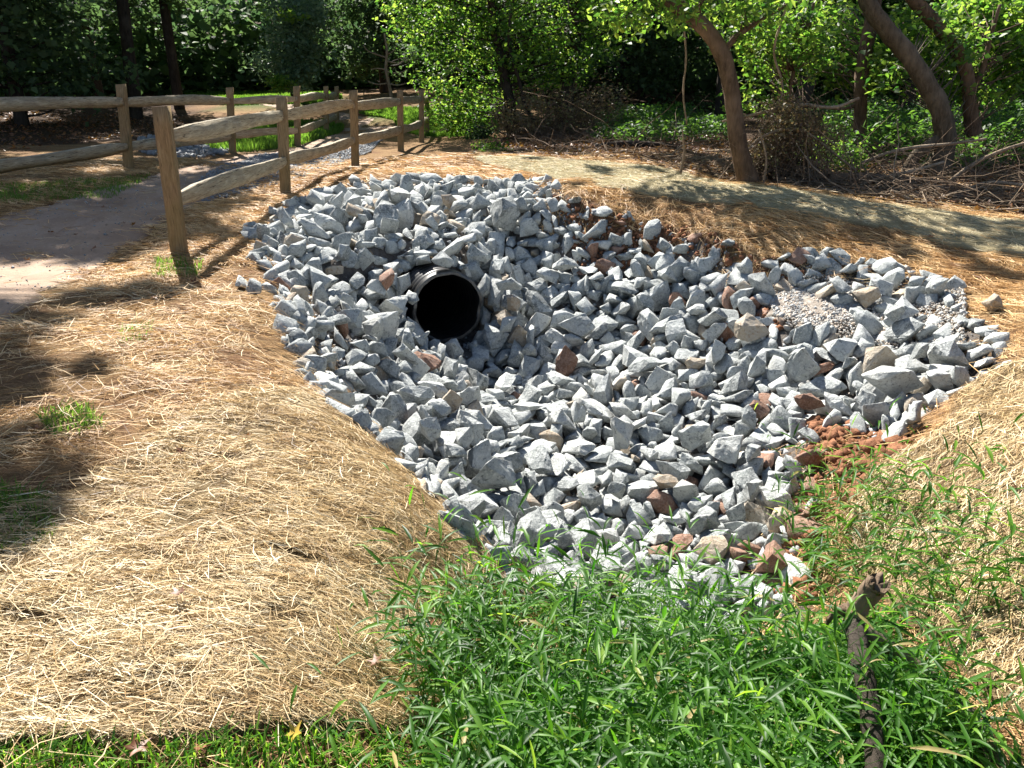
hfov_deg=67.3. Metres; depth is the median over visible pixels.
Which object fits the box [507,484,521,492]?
riprap stone
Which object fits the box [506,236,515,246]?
riprap stone
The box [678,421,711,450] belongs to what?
riprap stone
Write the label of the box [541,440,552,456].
riprap stone
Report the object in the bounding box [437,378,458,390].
riprap stone
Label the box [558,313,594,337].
riprap stone
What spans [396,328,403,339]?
riprap stone
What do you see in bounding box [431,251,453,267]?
riprap stone
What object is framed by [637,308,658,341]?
riprap stone
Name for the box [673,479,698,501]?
riprap stone
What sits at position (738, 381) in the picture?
riprap stone
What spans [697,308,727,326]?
riprap stone
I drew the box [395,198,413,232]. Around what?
riprap stone
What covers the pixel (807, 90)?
shade tree
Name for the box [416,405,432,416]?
riprap stone
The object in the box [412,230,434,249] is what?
riprap stone
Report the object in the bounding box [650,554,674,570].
riprap stone
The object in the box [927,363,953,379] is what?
riprap stone
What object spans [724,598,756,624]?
riprap stone
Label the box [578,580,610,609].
riprap stone
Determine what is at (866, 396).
riprap stone
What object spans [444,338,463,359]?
riprap stone
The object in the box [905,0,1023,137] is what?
arching tree
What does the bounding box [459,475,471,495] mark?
riprap stone
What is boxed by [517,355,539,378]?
riprap stone
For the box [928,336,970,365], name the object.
riprap stone
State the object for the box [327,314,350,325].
riprap stone
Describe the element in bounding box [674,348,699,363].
riprap stone
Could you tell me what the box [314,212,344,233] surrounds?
riprap stone
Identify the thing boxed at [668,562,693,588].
riprap stone
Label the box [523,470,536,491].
riprap stone
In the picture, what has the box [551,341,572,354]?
riprap stone
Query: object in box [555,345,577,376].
riprap stone
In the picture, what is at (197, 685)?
straw erosion mat
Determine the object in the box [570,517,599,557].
riprap stone
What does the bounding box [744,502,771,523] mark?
riprap stone
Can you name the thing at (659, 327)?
riprap stone
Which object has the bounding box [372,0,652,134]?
leafy tree
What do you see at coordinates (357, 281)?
riprap stone
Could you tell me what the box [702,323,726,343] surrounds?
riprap stone
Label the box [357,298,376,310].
riprap stone
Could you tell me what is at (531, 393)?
riprap stone
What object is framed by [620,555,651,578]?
riprap stone
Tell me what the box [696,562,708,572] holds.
riprap stone
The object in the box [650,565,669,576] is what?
riprap stone
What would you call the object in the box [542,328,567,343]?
riprap stone
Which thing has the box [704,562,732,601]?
riprap stone
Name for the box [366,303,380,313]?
riprap stone
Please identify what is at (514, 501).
riprap stone
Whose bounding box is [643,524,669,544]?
riprap stone
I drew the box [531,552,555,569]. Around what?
riprap stone
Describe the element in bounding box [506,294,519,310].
riprap stone
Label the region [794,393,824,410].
riprap stone
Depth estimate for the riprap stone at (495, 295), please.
7.54 m
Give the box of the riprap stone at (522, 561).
[510,545,539,567]
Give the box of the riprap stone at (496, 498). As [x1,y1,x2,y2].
[488,492,506,507]
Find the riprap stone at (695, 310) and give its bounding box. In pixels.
[686,304,706,316]
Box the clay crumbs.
[552,195,918,603]
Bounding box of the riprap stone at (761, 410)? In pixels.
[749,400,769,423]
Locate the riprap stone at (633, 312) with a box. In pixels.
[626,296,640,319]
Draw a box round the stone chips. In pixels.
[270,179,995,649]
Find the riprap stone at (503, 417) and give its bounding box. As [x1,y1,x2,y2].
[487,406,517,427]
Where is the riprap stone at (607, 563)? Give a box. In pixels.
[589,550,623,582]
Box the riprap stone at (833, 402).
[824,392,852,417]
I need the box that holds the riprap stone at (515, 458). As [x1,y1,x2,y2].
[492,451,522,471]
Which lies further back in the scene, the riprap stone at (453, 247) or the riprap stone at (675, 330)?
the riprap stone at (453, 247)
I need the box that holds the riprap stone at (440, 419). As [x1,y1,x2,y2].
[425,399,446,420]
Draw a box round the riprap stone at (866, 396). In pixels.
[851,389,878,416]
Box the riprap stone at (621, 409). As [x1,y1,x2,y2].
[609,402,637,418]
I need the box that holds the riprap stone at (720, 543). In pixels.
[693,535,727,564]
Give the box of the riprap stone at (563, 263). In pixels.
[552,256,577,270]
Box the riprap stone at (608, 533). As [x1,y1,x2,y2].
[596,528,620,545]
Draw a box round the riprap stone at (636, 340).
[627,330,644,349]
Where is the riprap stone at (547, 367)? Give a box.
[540,362,571,382]
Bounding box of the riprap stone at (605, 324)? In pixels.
[585,315,617,338]
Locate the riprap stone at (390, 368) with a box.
[378,358,400,377]
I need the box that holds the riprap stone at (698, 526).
[686,515,708,534]
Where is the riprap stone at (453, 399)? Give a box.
[442,390,462,415]
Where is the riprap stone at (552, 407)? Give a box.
[545,400,568,413]
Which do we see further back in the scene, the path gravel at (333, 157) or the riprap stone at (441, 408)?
the path gravel at (333, 157)
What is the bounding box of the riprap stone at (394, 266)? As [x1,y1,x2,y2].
[383,261,399,272]
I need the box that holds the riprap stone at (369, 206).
[365,198,377,209]
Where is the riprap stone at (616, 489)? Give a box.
[607,481,625,498]
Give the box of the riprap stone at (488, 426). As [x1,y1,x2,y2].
[465,409,492,431]
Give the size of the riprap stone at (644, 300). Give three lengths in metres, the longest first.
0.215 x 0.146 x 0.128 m
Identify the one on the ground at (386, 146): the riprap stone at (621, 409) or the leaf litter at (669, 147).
the leaf litter at (669, 147)
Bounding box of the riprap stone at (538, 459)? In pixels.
[524,445,552,473]
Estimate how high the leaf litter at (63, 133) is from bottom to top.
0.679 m
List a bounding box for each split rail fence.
[0,84,338,173]
[152,89,429,253]
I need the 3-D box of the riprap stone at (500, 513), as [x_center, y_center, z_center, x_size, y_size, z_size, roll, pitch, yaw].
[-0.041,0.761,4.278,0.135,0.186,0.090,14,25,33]
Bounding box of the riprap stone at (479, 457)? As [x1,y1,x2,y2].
[467,439,491,473]
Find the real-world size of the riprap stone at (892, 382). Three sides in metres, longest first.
0.273 x 0.244 x 0.194 m
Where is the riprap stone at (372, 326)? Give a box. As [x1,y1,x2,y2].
[362,317,384,335]
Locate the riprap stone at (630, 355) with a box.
[622,344,648,366]
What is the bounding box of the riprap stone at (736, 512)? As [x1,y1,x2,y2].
[725,502,745,521]
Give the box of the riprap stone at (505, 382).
[494,372,515,391]
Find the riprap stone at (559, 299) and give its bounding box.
[550,287,570,307]
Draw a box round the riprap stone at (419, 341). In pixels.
[413,337,424,345]
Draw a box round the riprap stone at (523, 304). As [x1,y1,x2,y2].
[502,294,526,312]
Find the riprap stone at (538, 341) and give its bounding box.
[534,335,551,349]
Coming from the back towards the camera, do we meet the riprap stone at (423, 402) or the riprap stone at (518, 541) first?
the riprap stone at (423, 402)
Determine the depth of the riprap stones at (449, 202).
6.06 m
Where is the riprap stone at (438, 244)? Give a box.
[426,238,445,250]
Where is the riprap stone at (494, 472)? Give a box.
[471,457,515,489]
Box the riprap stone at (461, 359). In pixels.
[457,356,466,364]
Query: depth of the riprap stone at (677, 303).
7.00 m
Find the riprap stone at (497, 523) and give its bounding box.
[485,519,508,528]
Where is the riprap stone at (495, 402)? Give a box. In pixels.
[491,398,498,426]
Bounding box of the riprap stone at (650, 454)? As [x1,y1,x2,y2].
[639,448,658,460]
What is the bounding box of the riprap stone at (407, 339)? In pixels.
[401,328,415,348]
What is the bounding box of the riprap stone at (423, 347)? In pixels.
[410,345,428,350]
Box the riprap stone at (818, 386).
[798,376,846,396]
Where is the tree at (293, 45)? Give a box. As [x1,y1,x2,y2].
[238,0,342,94]
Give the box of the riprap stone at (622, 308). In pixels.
[612,302,629,314]
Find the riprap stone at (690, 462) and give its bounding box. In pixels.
[679,452,702,474]
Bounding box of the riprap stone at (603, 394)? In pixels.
[593,372,612,406]
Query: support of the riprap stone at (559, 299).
on the riprap stones at (449, 202)
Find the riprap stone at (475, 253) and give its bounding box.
[468,242,488,261]
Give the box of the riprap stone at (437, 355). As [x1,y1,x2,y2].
[423,350,440,359]
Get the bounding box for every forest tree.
[0,0,148,126]
[44,0,141,96]
[83,0,221,109]
[243,0,347,95]
[317,0,447,94]
[388,0,486,94]
[465,0,606,96]
[525,0,704,108]
[578,4,717,101]
[687,0,796,116]
[692,0,857,105]
[820,0,909,100]
[881,0,1023,100]
[885,0,991,109]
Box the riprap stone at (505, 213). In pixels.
[490,196,519,230]
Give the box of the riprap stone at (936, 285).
[926,277,948,295]
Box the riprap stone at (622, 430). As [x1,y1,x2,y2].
[610,417,633,449]
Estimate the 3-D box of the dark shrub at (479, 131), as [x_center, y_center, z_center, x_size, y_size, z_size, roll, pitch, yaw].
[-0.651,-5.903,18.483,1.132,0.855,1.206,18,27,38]
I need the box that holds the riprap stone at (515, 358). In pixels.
[507,339,523,367]
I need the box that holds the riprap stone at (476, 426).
[459,416,483,446]
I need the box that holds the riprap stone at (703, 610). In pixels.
[688,598,719,619]
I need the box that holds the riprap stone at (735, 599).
[729,576,754,602]
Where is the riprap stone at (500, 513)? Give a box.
[492,506,514,524]
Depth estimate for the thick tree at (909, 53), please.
10.96 m
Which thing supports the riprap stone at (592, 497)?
on the riprap stones at (449, 202)
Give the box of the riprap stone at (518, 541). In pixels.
[511,526,522,547]
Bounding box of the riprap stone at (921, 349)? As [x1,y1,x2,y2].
[909,342,928,358]
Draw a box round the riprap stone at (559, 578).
[556,574,572,595]
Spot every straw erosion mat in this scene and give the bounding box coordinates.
[0,382,514,758]
[444,154,1023,257]
[835,358,1023,728]
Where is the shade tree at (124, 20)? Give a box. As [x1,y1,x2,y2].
[116,0,142,118]
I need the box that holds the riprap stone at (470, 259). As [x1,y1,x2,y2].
[466,243,481,266]
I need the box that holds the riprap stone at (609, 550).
[595,545,621,561]
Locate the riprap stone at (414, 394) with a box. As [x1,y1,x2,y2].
[399,385,433,402]
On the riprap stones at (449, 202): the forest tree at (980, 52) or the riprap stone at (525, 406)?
the riprap stone at (525, 406)
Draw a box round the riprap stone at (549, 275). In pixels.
[536,267,558,283]
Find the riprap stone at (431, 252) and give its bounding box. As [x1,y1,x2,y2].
[413,249,437,256]
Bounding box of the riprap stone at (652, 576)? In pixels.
[649,574,667,589]
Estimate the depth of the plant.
13.94 m
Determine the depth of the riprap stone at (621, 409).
5.81 m
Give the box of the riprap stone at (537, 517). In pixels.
[516,509,546,532]
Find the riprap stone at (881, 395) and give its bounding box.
[857,383,885,402]
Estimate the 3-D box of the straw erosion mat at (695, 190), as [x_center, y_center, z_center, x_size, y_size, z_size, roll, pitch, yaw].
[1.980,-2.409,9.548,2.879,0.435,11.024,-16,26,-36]
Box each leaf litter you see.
[0,111,188,150]
[501,129,1023,215]
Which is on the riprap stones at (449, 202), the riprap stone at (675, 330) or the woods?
the riprap stone at (675, 330)
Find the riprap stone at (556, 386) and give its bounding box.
[547,370,560,388]
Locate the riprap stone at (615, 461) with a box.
[606,452,632,472]
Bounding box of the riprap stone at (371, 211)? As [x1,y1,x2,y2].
[357,206,373,215]
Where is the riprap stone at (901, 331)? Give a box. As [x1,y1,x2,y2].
[883,317,924,343]
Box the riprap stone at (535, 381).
[521,375,542,388]
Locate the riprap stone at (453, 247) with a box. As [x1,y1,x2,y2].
[442,238,463,256]
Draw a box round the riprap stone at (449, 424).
[438,417,459,430]
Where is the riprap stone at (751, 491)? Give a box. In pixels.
[742,479,763,500]
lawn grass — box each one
[184,89,342,104]
[204,116,343,151]
[359,106,499,136]
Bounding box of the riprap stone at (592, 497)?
[577,483,602,511]
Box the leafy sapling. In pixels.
[708,0,865,153]
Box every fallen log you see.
[594,140,681,147]
[826,173,954,185]
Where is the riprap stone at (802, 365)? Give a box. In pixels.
[786,347,819,381]
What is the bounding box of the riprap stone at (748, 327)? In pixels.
[734,313,769,341]
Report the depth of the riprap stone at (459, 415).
5.29 m
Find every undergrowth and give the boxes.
[587,101,727,141]
[690,84,1023,118]
[796,135,873,172]
[821,96,1023,170]
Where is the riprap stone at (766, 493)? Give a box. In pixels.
[759,486,794,511]
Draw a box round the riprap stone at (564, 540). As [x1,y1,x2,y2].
[554,521,572,548]
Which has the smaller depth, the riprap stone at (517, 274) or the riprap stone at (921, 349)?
the riprap stone at (921, 349)
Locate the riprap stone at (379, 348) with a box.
[369,341,387,358]
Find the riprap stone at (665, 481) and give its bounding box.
[652,474,678,488]
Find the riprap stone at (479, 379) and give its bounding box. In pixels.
[467,367,488,389]
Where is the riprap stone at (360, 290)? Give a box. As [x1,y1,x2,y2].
[355,286,365,298]
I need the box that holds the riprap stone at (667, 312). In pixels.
[659,307,678,321]
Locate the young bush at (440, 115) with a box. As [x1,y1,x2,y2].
[417,96,499,137]
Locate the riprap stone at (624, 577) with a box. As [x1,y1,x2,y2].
[618,574,630,585]
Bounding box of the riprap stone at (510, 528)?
[506,520,514,540]
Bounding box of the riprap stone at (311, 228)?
[301,218,330,238]
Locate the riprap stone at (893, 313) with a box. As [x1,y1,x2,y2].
[884,304,904,321]
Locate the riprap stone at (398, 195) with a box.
[390,188,410,202]
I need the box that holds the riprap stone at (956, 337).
[948,333,960,340]
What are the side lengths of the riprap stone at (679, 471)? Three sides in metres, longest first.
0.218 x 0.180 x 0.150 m
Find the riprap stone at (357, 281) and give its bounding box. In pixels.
[349,272,364,289]
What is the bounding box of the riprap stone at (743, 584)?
[735,579,750,594]
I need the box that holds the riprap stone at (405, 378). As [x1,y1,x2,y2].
[399,372,415,385]
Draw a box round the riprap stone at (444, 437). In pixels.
[433,431,457,452]
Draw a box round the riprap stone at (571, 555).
[563,550,588,567]
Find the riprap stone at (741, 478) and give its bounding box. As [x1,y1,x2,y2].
[731,467,759,488]
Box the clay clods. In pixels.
[802,415,913,521]
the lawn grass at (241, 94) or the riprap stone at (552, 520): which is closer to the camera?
the riprap stone at (552, 520)
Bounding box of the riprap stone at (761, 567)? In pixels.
[754,540,787,572]
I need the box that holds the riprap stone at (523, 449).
[515,439,556,464]
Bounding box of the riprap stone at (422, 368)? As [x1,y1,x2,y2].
[400,358,429,380]
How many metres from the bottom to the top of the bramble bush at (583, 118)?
1.780 m
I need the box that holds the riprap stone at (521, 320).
[508,311,527,337]
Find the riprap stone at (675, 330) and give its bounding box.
[665,318,686,343]
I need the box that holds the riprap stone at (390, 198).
[387,189,397,204]
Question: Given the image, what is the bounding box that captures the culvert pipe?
[400,257,481,342]
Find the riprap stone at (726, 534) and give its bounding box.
[699,528,737,551]
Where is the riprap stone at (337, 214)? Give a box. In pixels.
[329,205,348,224]
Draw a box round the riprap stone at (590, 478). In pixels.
[575,469,599,487]
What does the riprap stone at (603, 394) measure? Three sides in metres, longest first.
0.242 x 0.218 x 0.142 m
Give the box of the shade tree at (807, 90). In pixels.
[791,0,833,120]
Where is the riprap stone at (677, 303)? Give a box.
[670,297,684,309]
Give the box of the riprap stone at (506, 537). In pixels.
[493,526,511,546]
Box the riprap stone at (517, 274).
[510,265,524,285]
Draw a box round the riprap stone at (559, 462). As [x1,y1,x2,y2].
[545,452,568,475]
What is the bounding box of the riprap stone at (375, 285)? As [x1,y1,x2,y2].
[366,279,385,294]
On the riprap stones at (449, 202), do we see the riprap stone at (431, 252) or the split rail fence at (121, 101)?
the riprap stone at (431, 252)
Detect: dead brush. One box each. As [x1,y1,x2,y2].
[478,91,765,169]
[661,71,1023,213]
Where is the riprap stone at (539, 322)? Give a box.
[524,312,550,337]
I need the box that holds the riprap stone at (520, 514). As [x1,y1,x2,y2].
[515,506,541,524]
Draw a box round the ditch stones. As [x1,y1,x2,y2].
[137,134,241,158]
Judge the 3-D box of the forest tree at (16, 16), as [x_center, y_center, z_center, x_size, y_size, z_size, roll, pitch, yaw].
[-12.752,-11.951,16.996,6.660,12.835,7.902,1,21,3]
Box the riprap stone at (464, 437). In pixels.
[455,427,473,447]
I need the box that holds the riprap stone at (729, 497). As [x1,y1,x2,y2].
[721,486,736,510]
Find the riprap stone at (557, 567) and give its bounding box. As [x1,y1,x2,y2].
[539,556,565,576]
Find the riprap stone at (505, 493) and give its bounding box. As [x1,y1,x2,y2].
[500,490,527,499]
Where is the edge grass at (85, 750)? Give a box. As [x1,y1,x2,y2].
[0,700,448,767]
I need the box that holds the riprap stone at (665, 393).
[656,377,677,400]
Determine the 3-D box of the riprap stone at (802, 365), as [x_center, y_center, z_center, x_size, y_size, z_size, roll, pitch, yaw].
[2.135,-0.130,5.692,0.192,0.242,0.272,-35,-1,10]
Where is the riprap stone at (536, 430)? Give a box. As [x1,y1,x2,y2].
[522,422,547,439]
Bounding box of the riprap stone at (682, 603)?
[645,585,686,620]
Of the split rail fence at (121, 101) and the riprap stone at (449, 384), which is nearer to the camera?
the riprap stone at (449, 384)
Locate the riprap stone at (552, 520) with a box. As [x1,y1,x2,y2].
[542,514,570,540]
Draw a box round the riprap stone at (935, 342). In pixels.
[927,337,943,354]
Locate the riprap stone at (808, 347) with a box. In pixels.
[797,343,813,359]
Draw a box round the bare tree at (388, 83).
[363,33,407,97]
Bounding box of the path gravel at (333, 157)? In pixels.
[185,139,382,200]
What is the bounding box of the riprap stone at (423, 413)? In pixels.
[418,406,429,418]
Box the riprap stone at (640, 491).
[626,480,656,503]
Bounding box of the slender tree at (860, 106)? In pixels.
[745,0,896,149]
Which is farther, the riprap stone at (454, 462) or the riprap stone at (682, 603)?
the riprap stone at (454, 462)
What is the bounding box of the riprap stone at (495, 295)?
[488,278,503,307]
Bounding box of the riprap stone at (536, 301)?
[525,290,551,312]
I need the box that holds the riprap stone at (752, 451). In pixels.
[745,443,760,461]
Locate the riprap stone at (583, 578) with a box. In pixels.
[571,574,606,596]
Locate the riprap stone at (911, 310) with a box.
[883,295,918,325]
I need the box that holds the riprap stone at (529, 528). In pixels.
[519,519,537,546]
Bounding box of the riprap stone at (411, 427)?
[401,412,425,444]
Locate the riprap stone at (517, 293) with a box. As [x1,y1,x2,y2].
[504,290,522,298]
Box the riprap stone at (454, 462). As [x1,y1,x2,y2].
[443,457,466,468]
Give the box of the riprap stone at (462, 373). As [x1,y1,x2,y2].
[455,364,468,381]
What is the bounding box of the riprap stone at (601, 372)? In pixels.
[591,370,606,375]
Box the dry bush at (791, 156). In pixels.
[717,87,857,184]
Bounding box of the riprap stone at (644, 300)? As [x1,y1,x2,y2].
[636,292,654,311]
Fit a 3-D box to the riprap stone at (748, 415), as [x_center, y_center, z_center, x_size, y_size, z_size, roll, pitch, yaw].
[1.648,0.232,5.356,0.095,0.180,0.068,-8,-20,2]
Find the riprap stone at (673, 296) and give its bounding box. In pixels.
[668,292,685,305]
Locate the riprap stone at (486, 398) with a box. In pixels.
[479,393,494,404]
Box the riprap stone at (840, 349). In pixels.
[823,338,857,361]
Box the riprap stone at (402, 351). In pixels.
[392,343,418,364]
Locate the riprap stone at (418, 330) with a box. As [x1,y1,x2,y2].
[407,316,427,347]
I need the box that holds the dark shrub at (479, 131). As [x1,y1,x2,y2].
[457,120,499,139]
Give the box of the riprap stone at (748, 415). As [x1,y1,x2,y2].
[741,404,755,429]
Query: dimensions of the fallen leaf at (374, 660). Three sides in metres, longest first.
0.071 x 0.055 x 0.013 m
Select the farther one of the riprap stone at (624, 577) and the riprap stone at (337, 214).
the riprap stone at (337, 214)
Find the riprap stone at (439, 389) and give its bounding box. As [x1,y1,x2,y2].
[414,381,447,398]
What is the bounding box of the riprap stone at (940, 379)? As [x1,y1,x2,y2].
[926,369,953,388]
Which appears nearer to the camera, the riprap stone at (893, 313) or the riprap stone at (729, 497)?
the riprap stone at (729, 497)
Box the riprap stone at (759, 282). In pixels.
[748,272,775,295]
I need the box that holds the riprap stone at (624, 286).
[611,280,638,294]
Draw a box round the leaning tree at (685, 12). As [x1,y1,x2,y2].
[569,0,811,182]
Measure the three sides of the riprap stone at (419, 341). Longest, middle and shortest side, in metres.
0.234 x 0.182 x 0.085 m
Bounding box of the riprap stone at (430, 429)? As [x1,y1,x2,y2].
[419,416,440,441]
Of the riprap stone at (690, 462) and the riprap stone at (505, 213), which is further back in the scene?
the riprap stone at (505, 213)
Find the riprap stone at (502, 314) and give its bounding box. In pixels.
[495,310,511,325]
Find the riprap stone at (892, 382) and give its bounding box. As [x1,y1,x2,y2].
[861,365,923,398]
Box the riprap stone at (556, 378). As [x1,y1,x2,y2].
[546,371,575,385]
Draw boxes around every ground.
[0,0,1023,767]
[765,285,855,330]
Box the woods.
[0,0,1014,98]
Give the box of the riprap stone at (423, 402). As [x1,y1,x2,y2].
[416,391,434,405]
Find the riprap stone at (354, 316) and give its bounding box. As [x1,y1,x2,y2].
[336,308,361,329]
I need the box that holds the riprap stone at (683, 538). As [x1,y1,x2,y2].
[665,534,692,559]
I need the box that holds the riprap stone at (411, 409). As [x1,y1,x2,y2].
[406,403,416,418]
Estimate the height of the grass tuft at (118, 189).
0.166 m
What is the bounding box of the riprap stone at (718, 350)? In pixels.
[711,339,725,365]
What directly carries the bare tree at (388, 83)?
on the ground at (386, 146)
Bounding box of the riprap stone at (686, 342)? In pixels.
[679,335,694,348]
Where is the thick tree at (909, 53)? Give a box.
[849,0,1023,173]
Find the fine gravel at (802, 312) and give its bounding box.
[770,274,966,348]
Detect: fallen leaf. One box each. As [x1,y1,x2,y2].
[27,424,40,431]
[118,734,151,757]
[169,584,184,595]
[175,446,185,453]
[186,277,198,283]
[194,742,211,750]
[284,720,301,745]
[366,653,382,667]
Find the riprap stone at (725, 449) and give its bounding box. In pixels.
[707,435,743,462]
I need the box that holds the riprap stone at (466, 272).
[458,260,470,277]
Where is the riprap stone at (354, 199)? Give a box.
[341,194,360,208]
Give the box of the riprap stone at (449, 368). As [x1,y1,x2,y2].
[440,357,458,380]
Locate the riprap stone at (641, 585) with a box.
[617,578,653,618]
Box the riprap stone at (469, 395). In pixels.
[460,386,481,406]
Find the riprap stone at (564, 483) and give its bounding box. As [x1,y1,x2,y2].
[551,476,578,491]
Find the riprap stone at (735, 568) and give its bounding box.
[727,558,738,576]
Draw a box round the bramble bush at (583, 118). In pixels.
[485,69,638,138]
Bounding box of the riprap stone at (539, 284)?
[527,278,547,290]
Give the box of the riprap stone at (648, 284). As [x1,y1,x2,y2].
[643,279,664,290]
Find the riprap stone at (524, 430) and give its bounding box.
[505,424,529,438]
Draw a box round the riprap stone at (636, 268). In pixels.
[630,259,644,276]
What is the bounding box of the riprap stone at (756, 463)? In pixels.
[738,457,763,475]
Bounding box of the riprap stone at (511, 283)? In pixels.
[495,277,522,289]
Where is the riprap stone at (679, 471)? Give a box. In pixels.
[656,460,690,480]
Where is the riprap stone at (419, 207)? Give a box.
[411,200,427,213]
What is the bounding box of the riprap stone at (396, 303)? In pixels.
[378,295,407,314]
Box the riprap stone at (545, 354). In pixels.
[536,342,553,363]
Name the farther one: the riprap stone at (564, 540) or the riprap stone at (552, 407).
the riprap stone at (552, 407)
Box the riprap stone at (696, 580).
[673,577,705,597]
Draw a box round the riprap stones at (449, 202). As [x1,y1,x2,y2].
[235,172,1012,658]
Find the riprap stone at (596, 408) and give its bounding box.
[581,399,614,422]
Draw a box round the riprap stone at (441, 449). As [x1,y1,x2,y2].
[438,446,460,458]
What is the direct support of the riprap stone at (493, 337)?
on the riprap stones at (449, 202)
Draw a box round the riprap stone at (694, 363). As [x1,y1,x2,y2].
[685,357,705,369]
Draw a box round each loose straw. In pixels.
[0,148,1023,766]
[0,275,809,767]
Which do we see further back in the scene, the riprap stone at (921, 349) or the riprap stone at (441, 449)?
the riprap stone at (921, 349)
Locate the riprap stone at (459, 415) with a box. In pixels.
[453,409,477,423]
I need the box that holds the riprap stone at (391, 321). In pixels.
[364,311,398,341]
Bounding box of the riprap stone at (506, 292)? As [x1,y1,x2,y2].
[493,290,510,311]
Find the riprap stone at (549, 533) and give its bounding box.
[535,523,557,542]
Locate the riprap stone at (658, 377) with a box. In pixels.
[645,366,680,390]
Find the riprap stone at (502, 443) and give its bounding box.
[498,439,508,448]
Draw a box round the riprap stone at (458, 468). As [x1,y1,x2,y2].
[449,462,465,477]
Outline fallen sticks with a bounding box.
[634,115,1023,211]
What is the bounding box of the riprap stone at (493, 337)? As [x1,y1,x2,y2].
[483,323,508,348]
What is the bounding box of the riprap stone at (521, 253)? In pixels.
[513,246,532,263]
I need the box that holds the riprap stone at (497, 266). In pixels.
[489,258,504,273]
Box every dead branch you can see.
[679,130,685,173]
[682,31,687,124]
[722,97,859,121]
[748,128,856,171]
[759,9,785,134]
[759,129,766,182]
[860,138,986,163]
[860,161,944,184]
[890,190,936,204]
[949,142,1023,180]
[957,181,1023,193]
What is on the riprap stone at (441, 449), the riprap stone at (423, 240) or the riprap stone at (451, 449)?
the riprap stone at (451, 449)
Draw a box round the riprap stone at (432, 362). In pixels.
[414,351,440,371]
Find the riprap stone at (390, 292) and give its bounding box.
[384,286,394,300]
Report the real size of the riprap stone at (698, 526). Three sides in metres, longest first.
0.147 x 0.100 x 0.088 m
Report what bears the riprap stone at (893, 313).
on the riprap stone at (901, 331)
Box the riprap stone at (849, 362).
[841,357,857,368]
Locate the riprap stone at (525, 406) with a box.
[514,402,542,411]
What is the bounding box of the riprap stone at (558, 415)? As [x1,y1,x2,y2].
[547,407,576,430]
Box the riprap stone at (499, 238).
[488,231,504,256]
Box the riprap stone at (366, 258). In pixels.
[357,247,375,270]
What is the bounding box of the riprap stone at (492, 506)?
[481,492,498,518]
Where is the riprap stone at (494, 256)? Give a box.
[489,254,499,264]
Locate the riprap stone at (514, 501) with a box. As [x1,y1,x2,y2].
[500,493,529,524]
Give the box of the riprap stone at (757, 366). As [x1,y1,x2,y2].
[747,348,765,376]
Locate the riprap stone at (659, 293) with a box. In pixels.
[643,280,670,310]
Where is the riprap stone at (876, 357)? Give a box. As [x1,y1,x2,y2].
[863,346,897,372]
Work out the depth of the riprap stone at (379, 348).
5.59 m
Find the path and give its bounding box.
[0,104,390,324]
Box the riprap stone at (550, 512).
[541,509,565,522]
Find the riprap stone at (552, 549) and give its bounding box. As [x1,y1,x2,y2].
[534,540,557,557]
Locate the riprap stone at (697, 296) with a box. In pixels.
[686,289,704,308]
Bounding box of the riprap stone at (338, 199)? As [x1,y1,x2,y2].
[330,191,343,206]
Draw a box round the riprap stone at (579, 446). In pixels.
[563,438,595,455]
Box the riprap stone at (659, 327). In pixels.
[649,314,681,333]
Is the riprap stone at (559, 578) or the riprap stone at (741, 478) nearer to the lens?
the riprap stone at (559, 578)
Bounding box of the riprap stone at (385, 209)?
[373,199,400,227]
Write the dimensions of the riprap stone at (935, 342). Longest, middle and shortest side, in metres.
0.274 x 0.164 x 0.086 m
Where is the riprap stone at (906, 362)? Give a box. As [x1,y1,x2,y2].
[895,355,928,373]
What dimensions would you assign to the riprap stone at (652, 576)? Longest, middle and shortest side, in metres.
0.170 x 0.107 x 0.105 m
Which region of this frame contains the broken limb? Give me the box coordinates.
[825,572,1008,767]
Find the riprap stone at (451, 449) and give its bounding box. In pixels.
[444,441,466,457]
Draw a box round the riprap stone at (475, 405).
[468,399,484,416]
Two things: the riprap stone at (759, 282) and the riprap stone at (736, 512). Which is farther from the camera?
the riprap stone at (759, 282)
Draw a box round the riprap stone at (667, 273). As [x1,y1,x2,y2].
[657,265,676,282]
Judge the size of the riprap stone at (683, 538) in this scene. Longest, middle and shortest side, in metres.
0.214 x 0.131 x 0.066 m
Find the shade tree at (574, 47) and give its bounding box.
[554,0,581,128]
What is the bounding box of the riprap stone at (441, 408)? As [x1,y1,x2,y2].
[428,398,450,418]
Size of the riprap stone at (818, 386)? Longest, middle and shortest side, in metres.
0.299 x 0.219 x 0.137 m
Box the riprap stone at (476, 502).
[457,489,485,519]
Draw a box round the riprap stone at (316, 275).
[309,265,331,289]
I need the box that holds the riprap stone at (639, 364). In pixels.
[628,357,667,372]
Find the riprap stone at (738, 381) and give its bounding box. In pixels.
[720,371,747,394]
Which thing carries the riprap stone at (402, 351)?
on the riprap stones at (449, 202)
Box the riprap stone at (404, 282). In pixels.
[393,273,410,295]
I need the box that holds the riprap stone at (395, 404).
[381,394,407,423]
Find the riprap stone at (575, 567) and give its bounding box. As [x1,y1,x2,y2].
[569,560,599,581]
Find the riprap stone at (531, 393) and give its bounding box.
[518,383,542,402]
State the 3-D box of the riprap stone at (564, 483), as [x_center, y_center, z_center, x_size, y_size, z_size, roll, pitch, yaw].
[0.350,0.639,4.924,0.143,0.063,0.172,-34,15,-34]
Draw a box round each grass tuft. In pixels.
[0,173,149,202]
[0,476,64,553]
[31,397,109,437]
[115,317,152,342]
[151,254,203,277]
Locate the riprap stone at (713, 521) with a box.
[693,505,720,534]
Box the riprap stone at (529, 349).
[522,343,537,357]

